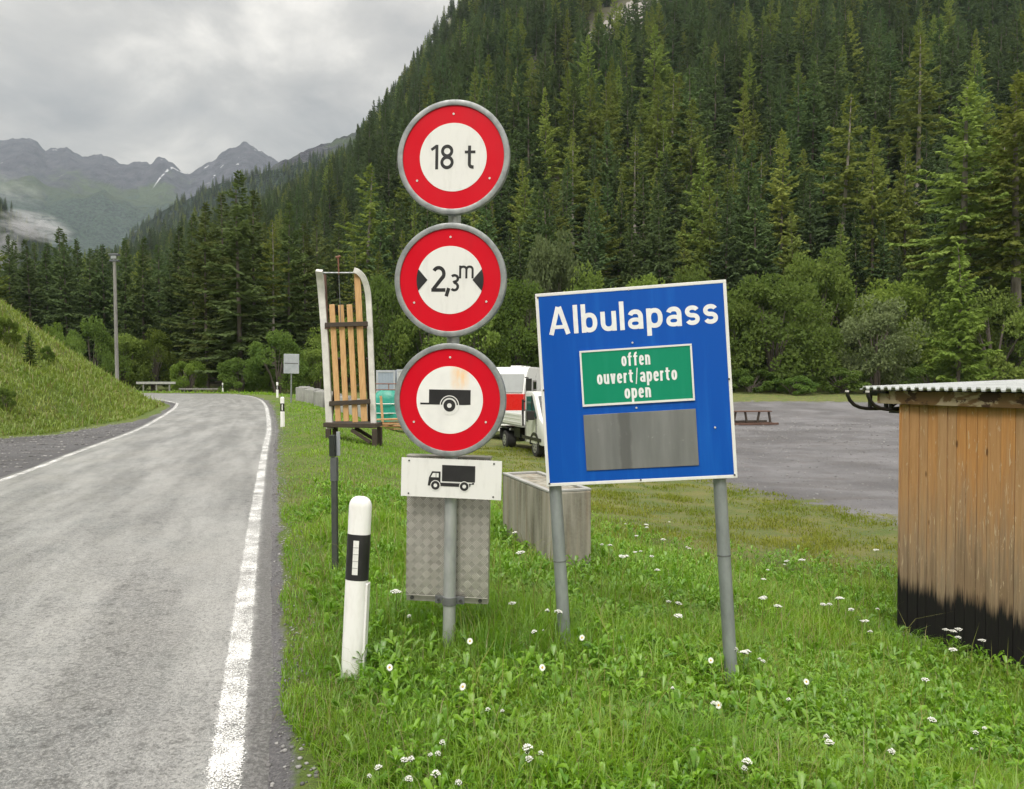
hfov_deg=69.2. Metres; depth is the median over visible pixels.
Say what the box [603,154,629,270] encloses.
spruce tree
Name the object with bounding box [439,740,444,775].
umbel flower
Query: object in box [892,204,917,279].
spruce tree
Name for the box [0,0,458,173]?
sky
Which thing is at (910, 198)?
spruce tree
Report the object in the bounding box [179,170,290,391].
larch tree
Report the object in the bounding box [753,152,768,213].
larch tree
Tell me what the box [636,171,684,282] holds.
spruce tree
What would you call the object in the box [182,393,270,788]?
road marking
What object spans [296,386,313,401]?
concrete block
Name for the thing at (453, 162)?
traffic sign
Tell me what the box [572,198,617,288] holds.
spruce tree
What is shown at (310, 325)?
spruce tree
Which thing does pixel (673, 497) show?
short grass
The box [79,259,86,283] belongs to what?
larch tree
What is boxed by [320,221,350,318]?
larch tree
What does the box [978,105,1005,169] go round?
spruce tree
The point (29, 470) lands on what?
road marking
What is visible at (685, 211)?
spruce tree
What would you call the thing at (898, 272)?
spruce tree
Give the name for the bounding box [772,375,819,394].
leafy bush
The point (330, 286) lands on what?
spruce tree
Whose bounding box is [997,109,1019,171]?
larch tree
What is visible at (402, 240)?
larch tree
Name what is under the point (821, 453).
gravel
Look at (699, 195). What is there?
spruce tree
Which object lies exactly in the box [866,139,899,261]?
spruce tree
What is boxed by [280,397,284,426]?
guide post
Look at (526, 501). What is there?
concrete trough
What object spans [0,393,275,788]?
road
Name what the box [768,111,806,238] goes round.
spruce tree
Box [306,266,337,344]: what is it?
spruce tree
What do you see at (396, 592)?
umbel flower
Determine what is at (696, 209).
larch tree
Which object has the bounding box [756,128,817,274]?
larch tree
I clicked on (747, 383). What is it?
leafy bush
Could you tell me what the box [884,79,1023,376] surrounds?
larch tree
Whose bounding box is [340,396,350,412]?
concrete block
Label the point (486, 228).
spruce tree
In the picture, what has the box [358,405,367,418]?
concrete block
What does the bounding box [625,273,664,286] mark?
broadleaf tree
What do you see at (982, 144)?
spruce tree
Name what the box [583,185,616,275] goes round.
spruce tree
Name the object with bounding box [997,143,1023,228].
spruce tree
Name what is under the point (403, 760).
umbel flower
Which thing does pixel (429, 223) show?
spruce tree
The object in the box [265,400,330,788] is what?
gravel
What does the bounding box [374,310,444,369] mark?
broadleaf tree
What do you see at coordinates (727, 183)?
larch tree
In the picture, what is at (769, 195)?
spruce tree
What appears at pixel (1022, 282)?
larch tree
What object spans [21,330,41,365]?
young spruce
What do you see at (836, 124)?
spruce tree
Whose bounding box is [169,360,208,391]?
leafy bush
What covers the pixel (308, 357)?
broadleaf tree
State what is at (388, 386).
pipe railing
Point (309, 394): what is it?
concrete block
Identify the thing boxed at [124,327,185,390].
leafy bush
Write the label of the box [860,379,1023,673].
wooden shed
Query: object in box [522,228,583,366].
broadleaf tree
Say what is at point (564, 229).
spruce tree
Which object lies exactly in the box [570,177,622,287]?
larch tree
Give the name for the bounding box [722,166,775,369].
spruce tree
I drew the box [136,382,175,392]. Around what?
guard rail
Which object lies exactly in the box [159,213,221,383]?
larch tree
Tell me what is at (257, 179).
wooded ridge
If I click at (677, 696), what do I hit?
weeds
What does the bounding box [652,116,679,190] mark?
larch tree
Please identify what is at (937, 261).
spruce tree
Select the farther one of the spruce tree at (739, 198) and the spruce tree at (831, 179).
the spruce tree at (831, 179)
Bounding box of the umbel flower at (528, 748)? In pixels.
[523,743,532,788]
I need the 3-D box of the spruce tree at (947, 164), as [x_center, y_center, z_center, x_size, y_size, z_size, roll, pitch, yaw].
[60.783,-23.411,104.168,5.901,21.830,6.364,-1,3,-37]
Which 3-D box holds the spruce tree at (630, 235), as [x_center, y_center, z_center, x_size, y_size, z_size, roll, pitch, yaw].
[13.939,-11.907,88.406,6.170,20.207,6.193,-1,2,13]
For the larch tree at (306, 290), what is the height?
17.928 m
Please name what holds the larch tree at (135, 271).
on the ground at (814, 480)
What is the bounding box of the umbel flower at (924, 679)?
[922,677,929,703]
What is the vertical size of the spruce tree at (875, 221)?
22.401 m
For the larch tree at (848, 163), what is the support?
on the ground at (814, 480)
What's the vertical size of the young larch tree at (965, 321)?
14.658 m
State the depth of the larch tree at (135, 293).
105.57 m
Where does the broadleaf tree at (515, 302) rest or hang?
on the ground at (814, 480)
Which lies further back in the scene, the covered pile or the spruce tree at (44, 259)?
the spruce tree at (44, 259)
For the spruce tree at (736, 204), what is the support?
on the ground at (814, 480)
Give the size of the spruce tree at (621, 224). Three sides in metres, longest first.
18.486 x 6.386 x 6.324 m
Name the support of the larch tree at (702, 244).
on the ground at (814, 480)
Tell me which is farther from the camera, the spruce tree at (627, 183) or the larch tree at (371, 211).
the spruce tree at (627, 183)
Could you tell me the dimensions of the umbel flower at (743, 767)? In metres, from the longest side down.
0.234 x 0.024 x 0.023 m
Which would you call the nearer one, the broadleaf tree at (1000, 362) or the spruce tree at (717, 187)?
the broadleaf tree at (1000, 362)
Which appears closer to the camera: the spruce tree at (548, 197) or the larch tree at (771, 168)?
the spruce tree at (548, 197)
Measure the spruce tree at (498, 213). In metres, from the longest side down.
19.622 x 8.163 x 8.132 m
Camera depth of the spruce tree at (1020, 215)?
88.60 m
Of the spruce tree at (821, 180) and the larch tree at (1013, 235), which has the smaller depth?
the larch tree at (1013, 235)
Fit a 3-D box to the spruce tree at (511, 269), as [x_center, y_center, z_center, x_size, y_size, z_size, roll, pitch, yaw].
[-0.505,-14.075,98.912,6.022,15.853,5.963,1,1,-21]
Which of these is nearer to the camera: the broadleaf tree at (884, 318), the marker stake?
the marker stake
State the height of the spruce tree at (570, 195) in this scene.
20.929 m
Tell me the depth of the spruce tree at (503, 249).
94.21 m
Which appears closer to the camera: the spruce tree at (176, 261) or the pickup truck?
the pickup truck
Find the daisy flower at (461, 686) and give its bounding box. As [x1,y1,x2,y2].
[460,683,465,710]
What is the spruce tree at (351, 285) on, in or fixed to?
on the ground at (814, 480)
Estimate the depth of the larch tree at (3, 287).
87.66 m
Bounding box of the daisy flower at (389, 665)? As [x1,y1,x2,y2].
[387,664,392,691]
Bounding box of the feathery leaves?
[291,500,1023,788]
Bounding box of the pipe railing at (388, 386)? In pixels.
[375,383,396,389]
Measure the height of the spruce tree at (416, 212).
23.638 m
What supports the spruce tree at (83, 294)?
on the ground at (814, 480)
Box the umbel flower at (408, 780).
[405,775,412,782]
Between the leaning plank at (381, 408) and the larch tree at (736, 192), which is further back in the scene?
the larch tree at (736, 192)
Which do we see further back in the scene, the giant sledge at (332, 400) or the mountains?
the mountains
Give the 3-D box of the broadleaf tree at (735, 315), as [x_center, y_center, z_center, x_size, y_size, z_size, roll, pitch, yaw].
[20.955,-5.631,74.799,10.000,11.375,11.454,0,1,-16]
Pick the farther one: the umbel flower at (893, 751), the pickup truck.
the pickup truck
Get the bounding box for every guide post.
[276,382,278,397]
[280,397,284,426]
[341,496,371,678]
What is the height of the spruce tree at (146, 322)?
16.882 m
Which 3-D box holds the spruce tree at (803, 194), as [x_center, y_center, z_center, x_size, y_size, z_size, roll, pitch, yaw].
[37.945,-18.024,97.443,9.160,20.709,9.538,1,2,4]
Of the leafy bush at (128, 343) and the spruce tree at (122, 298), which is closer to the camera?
the leafy bush at (128, 343)
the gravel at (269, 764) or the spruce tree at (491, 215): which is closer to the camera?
the gravel at (269, 764)
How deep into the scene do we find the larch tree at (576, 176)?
116.66 m
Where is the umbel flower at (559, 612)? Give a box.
[554,609,562,639]
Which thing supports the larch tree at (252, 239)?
on the ground at (814, 480)
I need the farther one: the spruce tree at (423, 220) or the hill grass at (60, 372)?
the spruce tree at (423, 220)
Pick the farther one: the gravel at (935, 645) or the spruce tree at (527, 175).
the spruce tree at (527, 175)
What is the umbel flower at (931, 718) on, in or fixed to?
on the ground at (814, 480)
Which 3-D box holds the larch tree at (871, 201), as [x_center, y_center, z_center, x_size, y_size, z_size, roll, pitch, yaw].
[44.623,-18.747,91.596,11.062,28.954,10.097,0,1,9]
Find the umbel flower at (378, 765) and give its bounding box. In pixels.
[374,764,381,783]
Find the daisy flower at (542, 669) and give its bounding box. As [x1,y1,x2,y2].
[539,665,545,674]
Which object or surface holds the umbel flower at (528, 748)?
on the ground at (814, 480)
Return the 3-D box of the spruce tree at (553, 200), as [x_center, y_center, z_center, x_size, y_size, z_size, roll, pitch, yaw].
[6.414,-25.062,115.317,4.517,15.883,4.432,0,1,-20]
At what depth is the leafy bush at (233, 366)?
64.81 m
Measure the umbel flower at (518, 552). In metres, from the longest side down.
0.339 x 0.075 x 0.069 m
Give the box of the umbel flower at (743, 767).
[741,765,746,788]
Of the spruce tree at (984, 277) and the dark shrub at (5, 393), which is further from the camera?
the spruce tree at (984, 277)
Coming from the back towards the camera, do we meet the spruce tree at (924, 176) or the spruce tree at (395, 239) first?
the spruce tree at (924, 176)
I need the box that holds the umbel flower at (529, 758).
[526,756,533,778]
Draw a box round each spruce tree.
[0,234,21,309]
[0,240,25,314]
[1,238,50,331]
[21,242,53,329]
[32,243,65,328]
[34,251,63,324]
[44,232,90,345]
[71,244,122,371]
[71,248,113,366]
[72,280,100,359]
[86,248,108,321]
[94,261,113,356]
[100,238,144,377]
[108,286,137,334]
[118,236,173,384]
[133,278,153,371]
[136,244,177,375]
[150,256,181,375]
[151,225,207,381]
[210,224,271,381]
[251,250,280,372]
[262,283,303,382]
[271,251,312,326]
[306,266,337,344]
[316,253,335,316]
[324,241,344,315]
[336,232,352,290]
[339,271,357,380]
[341,219,369,311]
[357,213,376,312]
[362,199,397,377]
[370,198,405,359]
[391,202,409,312]
[395,206,436,365]
[398,196,422,248]
[420,224,432,344]
[428,212,438,224]
[436,214,471,341]
[461,214,476,225]
[473,203,504,337]
[480,205,499,246]
[484,192,509,255]
[498,180,515,265]
[498,240,513,363]
[504,157,542,252]
[504,230,523,328]
[508,178,554,312]
[508,224,529,365]
[526,188,566,362]
[533,139,556,215]
[543,195,562,249]
[548,182,558,224]
[554,158,580,258]
[555,172,578,265]
[561,225,573,289]
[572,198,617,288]
[576,205,606,289]
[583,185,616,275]
[588,120,624,248]
[599,173,615,271]
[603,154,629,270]
[604,191,632,287]
[611,124,673,270]
[611,172,657,287]
[614,209,643,286]
[635,187,684,284]
[635,226,652,284]
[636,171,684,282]
[641,150,680,268]
[669,174,699,281]
[689,175,735,278]
[690,172,710,258]
[692,117,726,246]
[704,190,754,367]
[716,186,740,275]
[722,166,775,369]
[728,140,779,275]
[728,147,745,194]
[731,170,760,274]
[732,185,783,366]
[757,202,782,310]
[759,152,796,268]
[765,161,790,256]
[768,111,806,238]
[780,179,826,292]
[787,171,840,315]
[797,164,831,259]
[806,135,849,275]
[815,109,844,193]
[817,163,840,256]
[821,149,851,275]
[824,207,854,327]
[833,127,868,236]
[836,208,875,369]
[837,116,883,230]
[839,141,875,266]
[846,176,863,244]
[849,166,895,293]
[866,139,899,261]
[866,219,897,290]
[884,246,909,328]
[891,153,923,278]
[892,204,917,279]
[906,214,945,294]
[910,144,944,269]
[911,128,939,269]
[921,150,959,270]
[925,188,946,269]
[925,247,946,328]
[934,134,968,243]
[943,200,1006,378]
[954,146,979,206]
[956,116,999,209]
[971,206,993,295]
[975,204,1006,328]
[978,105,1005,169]
[993,170,1023,305]
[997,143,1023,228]
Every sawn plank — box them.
[377,418,397,419]
[382,423,399,424]
[386,428,402,429]
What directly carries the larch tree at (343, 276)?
on the ground at (814, 480)
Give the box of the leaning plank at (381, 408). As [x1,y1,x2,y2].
[380,396,383,421]
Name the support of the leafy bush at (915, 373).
on the ground at (814, 480)
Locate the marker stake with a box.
[329,432,339,570]
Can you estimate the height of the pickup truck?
2.150 m
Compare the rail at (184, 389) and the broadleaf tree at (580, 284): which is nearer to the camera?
the rail at (184, 389)
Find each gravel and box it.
[0,422,136,471]
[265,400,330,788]
[701,416,898,520]
[897,630,1017,673]
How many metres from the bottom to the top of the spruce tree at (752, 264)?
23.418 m
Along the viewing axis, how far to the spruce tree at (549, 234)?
83.94 m
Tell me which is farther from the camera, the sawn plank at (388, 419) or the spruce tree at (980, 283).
the spruce tree at (980, 283)
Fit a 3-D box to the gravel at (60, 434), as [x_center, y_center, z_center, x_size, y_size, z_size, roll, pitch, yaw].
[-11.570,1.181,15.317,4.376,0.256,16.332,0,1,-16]
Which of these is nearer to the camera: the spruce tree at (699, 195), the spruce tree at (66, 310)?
the spruce tree at (66, 310)
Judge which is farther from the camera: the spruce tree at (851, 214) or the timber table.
the spruce tree at (851, 214)
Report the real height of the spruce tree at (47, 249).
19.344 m
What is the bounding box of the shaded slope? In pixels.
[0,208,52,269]
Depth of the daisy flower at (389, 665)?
3.51 m
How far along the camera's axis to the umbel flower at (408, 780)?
2.42 m
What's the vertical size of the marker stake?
1.540 m
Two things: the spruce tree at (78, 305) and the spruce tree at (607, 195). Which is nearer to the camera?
the spruce tree at (78, 305)
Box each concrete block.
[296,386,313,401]
[305,388,322,404]
[314,390,332,406]
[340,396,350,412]
[349,399,359,414]
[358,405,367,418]
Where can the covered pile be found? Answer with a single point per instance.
(389, 411)
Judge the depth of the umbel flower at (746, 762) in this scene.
2.44 m
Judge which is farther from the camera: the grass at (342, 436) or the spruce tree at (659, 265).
the spruce tree at (659, 265)
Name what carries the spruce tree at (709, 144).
on the ground at (814, 480)
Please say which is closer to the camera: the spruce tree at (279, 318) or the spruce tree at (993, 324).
the spruce tree at (279, 318)
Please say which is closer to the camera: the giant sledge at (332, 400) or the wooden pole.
the giant sledge at (332, 400)
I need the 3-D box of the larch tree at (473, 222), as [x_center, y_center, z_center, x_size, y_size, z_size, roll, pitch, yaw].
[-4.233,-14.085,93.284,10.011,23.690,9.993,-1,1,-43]
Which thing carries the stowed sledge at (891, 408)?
attached to the wooden shed
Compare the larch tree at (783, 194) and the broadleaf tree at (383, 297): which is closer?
the broadleaf tree at (383, 297)
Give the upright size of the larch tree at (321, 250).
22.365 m
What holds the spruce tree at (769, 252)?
on the ground at (814, 480)
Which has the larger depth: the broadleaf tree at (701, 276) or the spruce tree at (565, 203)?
the spruce tree at (565, 203)
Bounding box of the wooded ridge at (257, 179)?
[127,157,327,246]
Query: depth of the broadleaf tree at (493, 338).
68.50 m
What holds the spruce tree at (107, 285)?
on the ground at (814, 480)
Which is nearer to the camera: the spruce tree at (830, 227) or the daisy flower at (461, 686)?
the daisy flower at (461, 686)
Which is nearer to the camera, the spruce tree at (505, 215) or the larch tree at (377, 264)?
the larch tree at (377, 264)
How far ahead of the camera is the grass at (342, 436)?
13.67 m
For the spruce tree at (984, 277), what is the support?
on the ground at (814, 480)
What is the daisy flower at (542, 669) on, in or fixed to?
on the ground at (814, 480)
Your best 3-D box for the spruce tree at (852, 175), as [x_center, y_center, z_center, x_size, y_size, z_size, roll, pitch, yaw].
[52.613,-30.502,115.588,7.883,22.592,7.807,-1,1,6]
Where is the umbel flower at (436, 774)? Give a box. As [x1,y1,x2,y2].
[430,769,440,788]
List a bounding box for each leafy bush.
[41,321,67,340]
[53,332,82,354]
[66,315,132,377]
[101,332,155,387]
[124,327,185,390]
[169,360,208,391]
[216,357,269,392]
[731,368,781,392]
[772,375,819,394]
[808,367,871,392]
[898,363,956,384]
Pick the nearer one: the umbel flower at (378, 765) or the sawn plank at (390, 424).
the umbel flower at (378, 765)
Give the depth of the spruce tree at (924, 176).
113.77 m
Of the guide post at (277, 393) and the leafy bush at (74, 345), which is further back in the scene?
the leafy bush at (74, 345)
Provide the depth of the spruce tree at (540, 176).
120.33 m
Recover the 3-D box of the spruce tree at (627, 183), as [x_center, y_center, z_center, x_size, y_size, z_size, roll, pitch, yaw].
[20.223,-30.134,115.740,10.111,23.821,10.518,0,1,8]
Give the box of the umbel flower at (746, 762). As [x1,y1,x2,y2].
[742,758,751,766]
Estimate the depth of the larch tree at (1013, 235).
73.44 m
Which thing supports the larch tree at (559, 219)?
on the ground at (814, 480)
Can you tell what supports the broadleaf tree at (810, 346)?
on the ground at (814, 480)
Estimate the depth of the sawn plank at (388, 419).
29.66 m
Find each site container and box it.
[376,370,396,392]
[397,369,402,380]
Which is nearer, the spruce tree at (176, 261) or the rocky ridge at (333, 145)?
the spruce tree at (176, 261)
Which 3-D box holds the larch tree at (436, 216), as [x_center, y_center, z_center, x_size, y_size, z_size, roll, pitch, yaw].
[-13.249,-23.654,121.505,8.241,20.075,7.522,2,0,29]
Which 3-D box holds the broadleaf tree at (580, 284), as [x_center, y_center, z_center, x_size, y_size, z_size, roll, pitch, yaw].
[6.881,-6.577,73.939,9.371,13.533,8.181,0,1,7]
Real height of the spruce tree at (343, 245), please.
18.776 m
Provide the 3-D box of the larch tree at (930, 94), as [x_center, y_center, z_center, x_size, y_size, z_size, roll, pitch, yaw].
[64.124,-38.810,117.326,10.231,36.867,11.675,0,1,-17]
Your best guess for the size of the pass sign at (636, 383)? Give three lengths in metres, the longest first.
2.873 x 1.066 x 0.109 m
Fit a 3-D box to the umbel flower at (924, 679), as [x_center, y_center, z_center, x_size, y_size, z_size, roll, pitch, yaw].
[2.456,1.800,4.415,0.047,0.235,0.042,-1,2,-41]
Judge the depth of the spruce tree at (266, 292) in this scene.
92.86 m
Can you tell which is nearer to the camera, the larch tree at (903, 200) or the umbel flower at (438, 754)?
the umbel flower at (438, 754)
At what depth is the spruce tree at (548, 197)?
100.27 m
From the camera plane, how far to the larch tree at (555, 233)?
96.86 m
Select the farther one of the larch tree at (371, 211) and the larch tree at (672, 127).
the larch tree at (672, 127)
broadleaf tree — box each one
[243,328,322,393]
[287,337,349,392]
[308,315,377,389]
[345,273,426,390]
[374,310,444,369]
[420,311,524,366]
[471,276,544,367]
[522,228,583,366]
[564,260,616,291]
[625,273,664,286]
[672,262,738,346]
[726,271,843,391]
[727,290,783,387]
[774,245,864,383]
[826,293,931,391]
[837,278,940,384]
[870,268,977,383]
[936,285,1023,381]
[984,305,1023,379]
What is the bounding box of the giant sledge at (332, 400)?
[315,255,381,446]
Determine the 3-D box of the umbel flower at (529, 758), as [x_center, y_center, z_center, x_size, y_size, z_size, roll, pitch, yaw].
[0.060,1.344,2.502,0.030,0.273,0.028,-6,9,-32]
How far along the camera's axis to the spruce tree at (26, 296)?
85.58 m
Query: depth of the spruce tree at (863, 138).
118.10 m
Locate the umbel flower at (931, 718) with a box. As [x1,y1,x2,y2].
[926,716,936,770]
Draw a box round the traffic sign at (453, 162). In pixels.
[394,100,510,652]
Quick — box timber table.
[734,410,778,424]
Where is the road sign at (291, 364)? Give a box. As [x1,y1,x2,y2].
[284,354,298,402]
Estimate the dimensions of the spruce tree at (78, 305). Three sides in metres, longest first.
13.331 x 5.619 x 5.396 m
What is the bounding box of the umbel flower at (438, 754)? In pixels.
[435,750,440,779]
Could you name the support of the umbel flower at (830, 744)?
on the ground at (814, 480)
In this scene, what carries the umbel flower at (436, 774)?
on the ground at (814, 480)
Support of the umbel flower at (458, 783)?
on the ground at (814, 480)
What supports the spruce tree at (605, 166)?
on the ground at (814, 480)
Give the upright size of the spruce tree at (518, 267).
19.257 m
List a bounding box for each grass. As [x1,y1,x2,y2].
[0,299,164,435]
[135,387,887,401]
[269,400,897,605]
[269,494,1023,788]
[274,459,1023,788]
[466,445,897,581]
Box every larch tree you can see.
[0,253,16,304]
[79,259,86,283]
[118,265,141,338]
[126,252,148,328]
[159,202,255,387]
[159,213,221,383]
[172,191,262,386]
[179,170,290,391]
[204,190,303,374]
[252,220,290,387]
[256,201,328,384]
[275,222,329,370]
[292,205,346,354]
[297,252,313,310]
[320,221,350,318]
[333,162,395,302]
[334,256,347,294]
[338,246,364,319]
[363,251,395,369]
[390,230,407,309]
[407,200,418,240]
[420,212,441,229]
[463,210,510,347]
[489,200,507,269]
[503,177,539,278]
[507,160,533,275]
[511,192,561,291]
[523,182,572,246]
[554,129,591,257]
[556,136,588,250]
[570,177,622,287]
[616,127,654,271]
[647,71,690,202]
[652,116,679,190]
[670,220,693,282]
[674,142,722,280]
[679,184,740,280]
[717,169,737,259]
[725,157,741,259]
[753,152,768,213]
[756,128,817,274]
[765,138,789,198]
[774,210,821,344]
[789,148,810,215]
[807,93,883,316]
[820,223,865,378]
[832,125,919,321]
[877,31,958,248]
[878,132,942,281]
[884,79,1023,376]
[889,185,912,279]
[921,242,1002,382]
[932,69,1023,379]
[951,125,1023,352]
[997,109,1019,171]
[1007,255,1023,298]
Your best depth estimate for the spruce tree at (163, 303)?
89.46 m
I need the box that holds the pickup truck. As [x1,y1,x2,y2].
[500,392,543,456]
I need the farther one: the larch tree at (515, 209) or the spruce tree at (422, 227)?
the larch tree at (515, 209)
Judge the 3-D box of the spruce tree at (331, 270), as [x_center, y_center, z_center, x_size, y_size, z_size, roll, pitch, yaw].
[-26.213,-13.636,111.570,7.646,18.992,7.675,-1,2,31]
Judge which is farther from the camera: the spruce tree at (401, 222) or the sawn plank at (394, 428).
the spruce tree at (401, 222)
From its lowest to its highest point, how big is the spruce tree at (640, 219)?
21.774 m
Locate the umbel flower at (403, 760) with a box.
[400,757,407,784]
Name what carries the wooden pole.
on the ground at (814, 480)
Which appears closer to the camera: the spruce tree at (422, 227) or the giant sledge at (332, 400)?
the giant sledge at (332, 400)
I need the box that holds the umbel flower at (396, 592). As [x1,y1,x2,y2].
[390,589,400,615]
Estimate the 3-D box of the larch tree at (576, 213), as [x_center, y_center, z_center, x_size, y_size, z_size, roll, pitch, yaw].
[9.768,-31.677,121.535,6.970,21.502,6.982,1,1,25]
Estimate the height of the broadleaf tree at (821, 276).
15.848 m
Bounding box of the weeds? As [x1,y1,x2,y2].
[306,476,1023,788]
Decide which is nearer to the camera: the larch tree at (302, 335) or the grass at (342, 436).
the grass at (342, 436)
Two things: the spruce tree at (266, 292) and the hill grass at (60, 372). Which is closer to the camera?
the hill grass at (60, 372)
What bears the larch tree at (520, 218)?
on the ground at (814, 480)
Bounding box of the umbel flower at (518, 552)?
[516,551,524,571]
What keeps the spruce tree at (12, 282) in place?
on the ground at (814, 480)
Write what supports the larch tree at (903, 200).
on the ground at (814, 480)
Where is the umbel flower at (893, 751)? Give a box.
[887,748,895,788]
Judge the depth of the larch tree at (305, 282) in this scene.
83.55 m
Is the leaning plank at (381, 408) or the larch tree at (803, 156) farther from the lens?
the larch tree at (803, 156)
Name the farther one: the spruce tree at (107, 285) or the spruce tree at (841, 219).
the spruce tree at (841, 219)
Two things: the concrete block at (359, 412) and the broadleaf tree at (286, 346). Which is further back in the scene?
the broadleaf tree at (286, 346)
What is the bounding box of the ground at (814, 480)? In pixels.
[0,0,1022,788]
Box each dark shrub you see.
[0,316,21,345]
[0,387,16,408]
[40,345,55,361]
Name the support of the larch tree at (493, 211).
on the ground at (814, 480)
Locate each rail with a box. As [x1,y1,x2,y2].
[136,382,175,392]
[179,388,217,391]
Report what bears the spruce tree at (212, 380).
on the ground at (814, 480)
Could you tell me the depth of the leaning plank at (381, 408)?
31.68 m
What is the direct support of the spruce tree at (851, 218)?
on the ground at (814, 480)
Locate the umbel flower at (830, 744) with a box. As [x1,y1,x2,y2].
[824,738,833,784]
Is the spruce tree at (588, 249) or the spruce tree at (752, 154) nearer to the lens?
the spruce tree at (588, 249)
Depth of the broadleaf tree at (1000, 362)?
71.06 m
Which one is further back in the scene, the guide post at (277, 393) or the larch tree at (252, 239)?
the larch tree at (252, 239)
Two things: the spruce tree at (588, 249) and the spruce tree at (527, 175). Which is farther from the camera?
the spruce tree at (527, 175)
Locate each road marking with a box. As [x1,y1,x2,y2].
[0,399,177,481]
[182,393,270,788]
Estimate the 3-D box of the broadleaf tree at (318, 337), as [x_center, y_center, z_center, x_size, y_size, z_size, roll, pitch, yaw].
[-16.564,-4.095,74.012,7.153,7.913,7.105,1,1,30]
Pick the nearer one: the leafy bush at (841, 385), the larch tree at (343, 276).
the leafy bush at (841, 385)
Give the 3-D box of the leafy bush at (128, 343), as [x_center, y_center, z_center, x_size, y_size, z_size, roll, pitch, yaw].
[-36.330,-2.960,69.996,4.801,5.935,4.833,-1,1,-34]
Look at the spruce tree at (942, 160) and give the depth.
114.77 m
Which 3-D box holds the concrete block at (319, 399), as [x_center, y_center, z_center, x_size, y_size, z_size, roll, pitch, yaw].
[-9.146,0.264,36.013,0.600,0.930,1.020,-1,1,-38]
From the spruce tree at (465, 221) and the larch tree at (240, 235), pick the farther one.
the spruce tree at (465, 221)
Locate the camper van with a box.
[496,366,540,440]
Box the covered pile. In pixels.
[376,390,396,421]
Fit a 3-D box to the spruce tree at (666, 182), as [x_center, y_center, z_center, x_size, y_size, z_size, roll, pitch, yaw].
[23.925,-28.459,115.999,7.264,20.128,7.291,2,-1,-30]
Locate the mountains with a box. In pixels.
[0,138,278,256]
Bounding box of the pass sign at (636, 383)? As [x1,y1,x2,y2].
[535,279,737,689]
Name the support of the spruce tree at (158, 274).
on the ground at (814, 480)
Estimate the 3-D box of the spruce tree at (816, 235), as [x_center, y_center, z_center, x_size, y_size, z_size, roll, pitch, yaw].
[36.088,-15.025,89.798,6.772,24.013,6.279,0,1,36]
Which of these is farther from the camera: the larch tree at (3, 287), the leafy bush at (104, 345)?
the larch tree at (3, 287)
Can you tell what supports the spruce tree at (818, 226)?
on the ground at (814, 480)
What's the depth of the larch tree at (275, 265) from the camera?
74.69 m
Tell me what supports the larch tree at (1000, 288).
on the ground at (814, 480)
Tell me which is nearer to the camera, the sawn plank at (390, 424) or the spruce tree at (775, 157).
the sawn plank at (390, 424)
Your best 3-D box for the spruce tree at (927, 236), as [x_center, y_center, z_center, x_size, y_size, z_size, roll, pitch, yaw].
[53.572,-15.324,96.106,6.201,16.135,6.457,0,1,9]
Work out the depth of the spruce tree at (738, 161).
119.71 m
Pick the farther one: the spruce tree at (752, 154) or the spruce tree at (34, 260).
the spruce tree at (752, 154)
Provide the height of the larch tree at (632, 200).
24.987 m
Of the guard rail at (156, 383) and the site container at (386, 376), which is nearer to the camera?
the site container at (386, 376)
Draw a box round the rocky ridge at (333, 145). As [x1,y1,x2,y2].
[271,132,355,169]
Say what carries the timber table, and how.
on the ground at (814, 480)
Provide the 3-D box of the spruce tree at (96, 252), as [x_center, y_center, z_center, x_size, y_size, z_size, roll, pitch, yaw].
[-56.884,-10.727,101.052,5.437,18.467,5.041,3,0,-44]
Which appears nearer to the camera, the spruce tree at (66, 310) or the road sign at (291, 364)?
the road sign at (291, 364)
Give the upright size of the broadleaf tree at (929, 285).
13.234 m
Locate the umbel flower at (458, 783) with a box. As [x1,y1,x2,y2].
[455,779,461,786]
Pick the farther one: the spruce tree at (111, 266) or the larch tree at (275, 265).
the spruce tree at (111, 266)
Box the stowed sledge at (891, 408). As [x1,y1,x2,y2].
[845,390,898,412]
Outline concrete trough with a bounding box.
[502,471,590,572]
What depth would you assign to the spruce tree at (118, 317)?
92.77 m
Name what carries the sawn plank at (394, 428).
on the ground at (814, 480)
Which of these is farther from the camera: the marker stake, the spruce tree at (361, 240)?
the spruce tree at (361, 240)
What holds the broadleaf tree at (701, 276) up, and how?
on the ground at (814, 480)
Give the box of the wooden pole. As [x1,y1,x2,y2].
[108,253,119,379]
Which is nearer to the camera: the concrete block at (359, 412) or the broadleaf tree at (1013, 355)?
the concrete block at (359, 412)
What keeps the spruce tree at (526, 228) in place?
on the ground at (814, 480)

